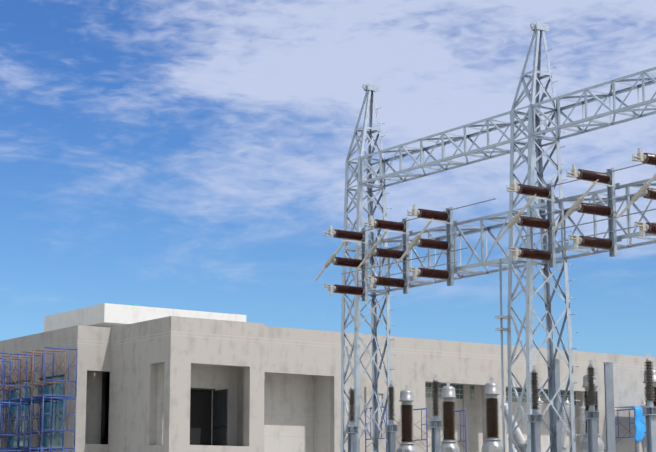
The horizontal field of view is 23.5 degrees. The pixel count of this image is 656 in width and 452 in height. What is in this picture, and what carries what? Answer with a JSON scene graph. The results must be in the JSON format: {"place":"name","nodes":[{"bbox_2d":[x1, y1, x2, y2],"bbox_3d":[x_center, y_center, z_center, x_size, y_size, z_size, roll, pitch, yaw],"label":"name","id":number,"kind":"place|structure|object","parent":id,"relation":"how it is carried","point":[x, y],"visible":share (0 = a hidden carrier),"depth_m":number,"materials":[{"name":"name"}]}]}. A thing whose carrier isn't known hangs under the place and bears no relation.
{"place":"outdoors","nodes":[
{"label":"outdoors","id":0,"kind":"place"},
{"bbox_2d":[0,316,655,451],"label":"building","id":1,"kind":"structure","parent":0,"point":[137,382],"depth_m":56.06,"materials":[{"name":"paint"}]},
{"bbox_2d":[44,303,245,331],"bbox_3d":[-7.369,4.378,63.210,6.360,1.550,5.200,7,-12,-35],"label":"penthouse","id":2,"kind":"object","parent":1,"relation":"on","point":[107,315],"visible":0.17,"depth_m":60.67,"materials":[{"name":"white paint"}]},
{"bbox_2d":[191,388,227,445],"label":"balcony door","id":3,"kind":"structure","parent":1,"relation":"attached to","point":[220,421],"depth_m":54.22,"materials":[{"name":"black"}]},
{"bbox_2d":[425,382,575,404],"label":"windows","id":4,"kind":"structure","parent":1,"relation":"attached to","point":[458,391],"depth_m":61.64,"materials":[{"name":"green"}]},
{"bbox_2d":[0,0,655,356],"label":"sky","id":5,"kind":"structure","parent":0,"point":[170,154],"materials":[{"name":"blue"}]},
{"bbox_2d":[340,84,396,451],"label":"gantry tower","id":6,"kind":"structure","parent":0,"point":[370,89],"depth_m":44.78,"materials":[{"name":"metal"}]},
{"bbox_2d":[602,398,646,451],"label":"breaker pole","id":7,"kind":"object","parent":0,"point":[643,403],"visible":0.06,"depth_m":44.14,"materials":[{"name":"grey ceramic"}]},
{"label":"ground","id":8,"kind":"structure","parent":0,"visible":0},
{"bbox_2d":[0,352,27,451],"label":"scaffold","id":9,"kind":"object","parent":8,"relation":"on","point":[3,402],"visible":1,"depth_m":54.67,"materials":[{"name":"blue metal"}]},
{"bbox_2d":[0,348,65,451],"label":"scaffold","id":10,"kind":"object","parent":8,"relation":"on","point":[32,385],"visible":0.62,"depth_m":55.75,"materials":[{"name":"blue metal"}]},
{"bbox_2d":[0,346,77,451],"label":"scaffold","id":11,"kind":"object","parent":8,"relation":"on","point":[28,400],"visible":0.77,"depth_m":55.28,"materials":[{"name":"blue metal"}]},
{"bbox_2d":[346,383,358,451],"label":"surge arrester","id":12,"kind":"object","parent":8,"relation":"on","point":[351,429],"visible":1,"depth_m":41.04,"materials":[{"name":"grey metal"}]},
{"bbox_2d":[385,381,397,451],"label":"surge arrester","id":13,"kind":"object","parent":8,"relation":"on","point":[391,438],"visible":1,"depth_m":40.29,"materials":[{"name":"grey"}]},
{"bbox_2d":[396,385,416,451],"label":"current transformer","id":14,"kind":"object","parent":8,"relation":"on","point":[406,444],"visible":1,"depth_m":44.44,"materials":[{"name":"brown ceramic"}]},
{"bbox_2d":[365,406,466,451],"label":"scaffold","id":15,"kind":"object","parent":8,"relation":"on","point":[427,430],"visible":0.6,"depth_m":56.53,"materials":[{"name":"grey metal"}]},
{"bbox_2d":[429,374,442,451],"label":"surge arrester","id":16,"kind":"object","parent":8,"relation":"on","point":[435,424],"visible":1,"depth_m":38.45,"materials":[{"name":"grey"}]},
{"bbox_2d":[441,381,459,451],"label":"current transformer","id":17,"kind":"object","parent":8,"relation":"on","point":[448,413],"visible":1,"depth_m":43.09,"materials":[{"name":"brown ceramic"}]},
{"bbox_2d":[482,378,502,451],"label":"current transformer","id":18,"kind":"object","parent":8,"relation":"on","point":[492,440],"visible":1,"depth_m":41.82,"materials":[{"name":"brown ceramic"}]},
{"bbox_2d":[500,395,542,451],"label":"breaker pole","id":19,"kind":"object","parent":8,"relation":"on","point":[520,441],"visible":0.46,"depth_m":43.19,"materials":[{"name":"grey metal"}]},
{"bbox_2d":[528,365,542,451],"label":"surge arrester","id":20,"kind":"object","parent":8,"relation":"on","point":[535,433],"visible":1,"depth_m":35.96,"materials":[{"name":"grey"}]},
{"bbox_2d":[507,22,580,451],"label":"gantry tower","id":21,"kind":"structure","parent":8,"relation":"on","point":[534,144],"depth_m":38.97,"materials":[{"name":"metal"}]},
{"bbox_2d":[495,259,511,451],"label":"operating pipe","id":22,"kind":"object","parent":21,"relation":"attached to","point":[501,317],"visible":0.92,"depth_m":38.50,"materials":[{"name":"metal"}]},
{"bbox_2d":[357,178,655,291],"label":"lattice girder","id":23,"kind":"object","parent":21,"relation":"attached to","point":[564,246],"visible":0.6,"depth_m":39.96,"materials":[{"name":"metal"}]},
{"bbox_2d":[314,198,495,300],"bbox_3d":[1.874,0.658,41.494,1.550,2.050,6.510,7,-12,-34],"label":"disconnect switch","id":24,"kind":"object","parent":23,"relation":"attached to","point":[447,245],"visible":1,"depth_m":41.81,"materials":[{"name":"metal"}]},
{"bbox_2d":[493,148,655,267],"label":"disconnect switch","id":25,"kind":"object","parent":23,"relation":"attached to","point":[606,178],"visible":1,"depth_m":36.01,"materials":[{"name":"metal"}]},
{"bbox_2d":[361,67,655,186],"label":"gantry beam","id":26,"kind":"structure","parent":21,"relation":"attached to","point":[558,127],"depth_m":40.37,"materials":[{"name":"metal"}]},
{"bbox_2d":[554,359,561,451],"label":"bus post","id":27,"kind":"object","parent":8,"relation":"on","point":[557,403],"visible":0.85,"depth_m":38.88,"materials":[{"name":"grey metal"}]},
{"bbox_2d":[561,397,585,451],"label":"breaker pole","id":28,"kind":"object","parent":8,"relation":"on","point":[564,418],"visible":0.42,"depth_m":42.08,"materials":[{"name":"grey ceramic"}]},
{"bbox_2d":[584,360,599,451],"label":"surge arrester","id":29,"kind":"object","parent":8,"relation":"on","point":[591,416],"visible":1,"depth_m":34.66,"materials":[{"name":"grey"}]},
{"bbox_2d":[580,374,603,451],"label":"current transformer","id":30,"kind":"object","parent":8,"relation":"on","point":[584,445],"visible":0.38,"depth_m":39.30,"materials":[{"name":"grey metal"}]},
{"bbox_2d":[604,362,615,451],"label":"bus post","id":31,"kind":"object","parent":8,"relation":"on","point":[609,408],"visible":1,"depth_m":39.77,"materials":[{"name":"grey metal"}]},
{"bbox_2d":[615,409,636,451],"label":"scaffold","id":32,"kind":"object","parent":8,"relation":"on","point":[629,427],"visible":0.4,"depth_m":63.02,"materials":[{"name":"metal"}]},
{"bbox_2d":[614,406,645,442],"bbox_3d":[12.712,8.084,63.709,2.181,1.477,1.391,7,-12,-35],"label":"tarp","id":33,"kind":"object","parent":32,"relation":"on","point":[640,425],"visible":0.48,"depth_m":62.76,"materials":[{"name":"blue plastic"}]},
{"bbox_2d":[641,364,655,451],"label":"current transformer","id":34,"kind":"object","parent":8,"relation":"on","point":[643,442],"visible":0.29,"depth_m":37.89,"materials":[{"name":"grey"}]},
{"bbox_2d":[642,354,655,451],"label":"surge arrester","id":35,"kind":"object","parent":8,"relation":"on","point":[650,421],"visible":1,"depth_m":33.27,"materials":[{"name":"grey"}]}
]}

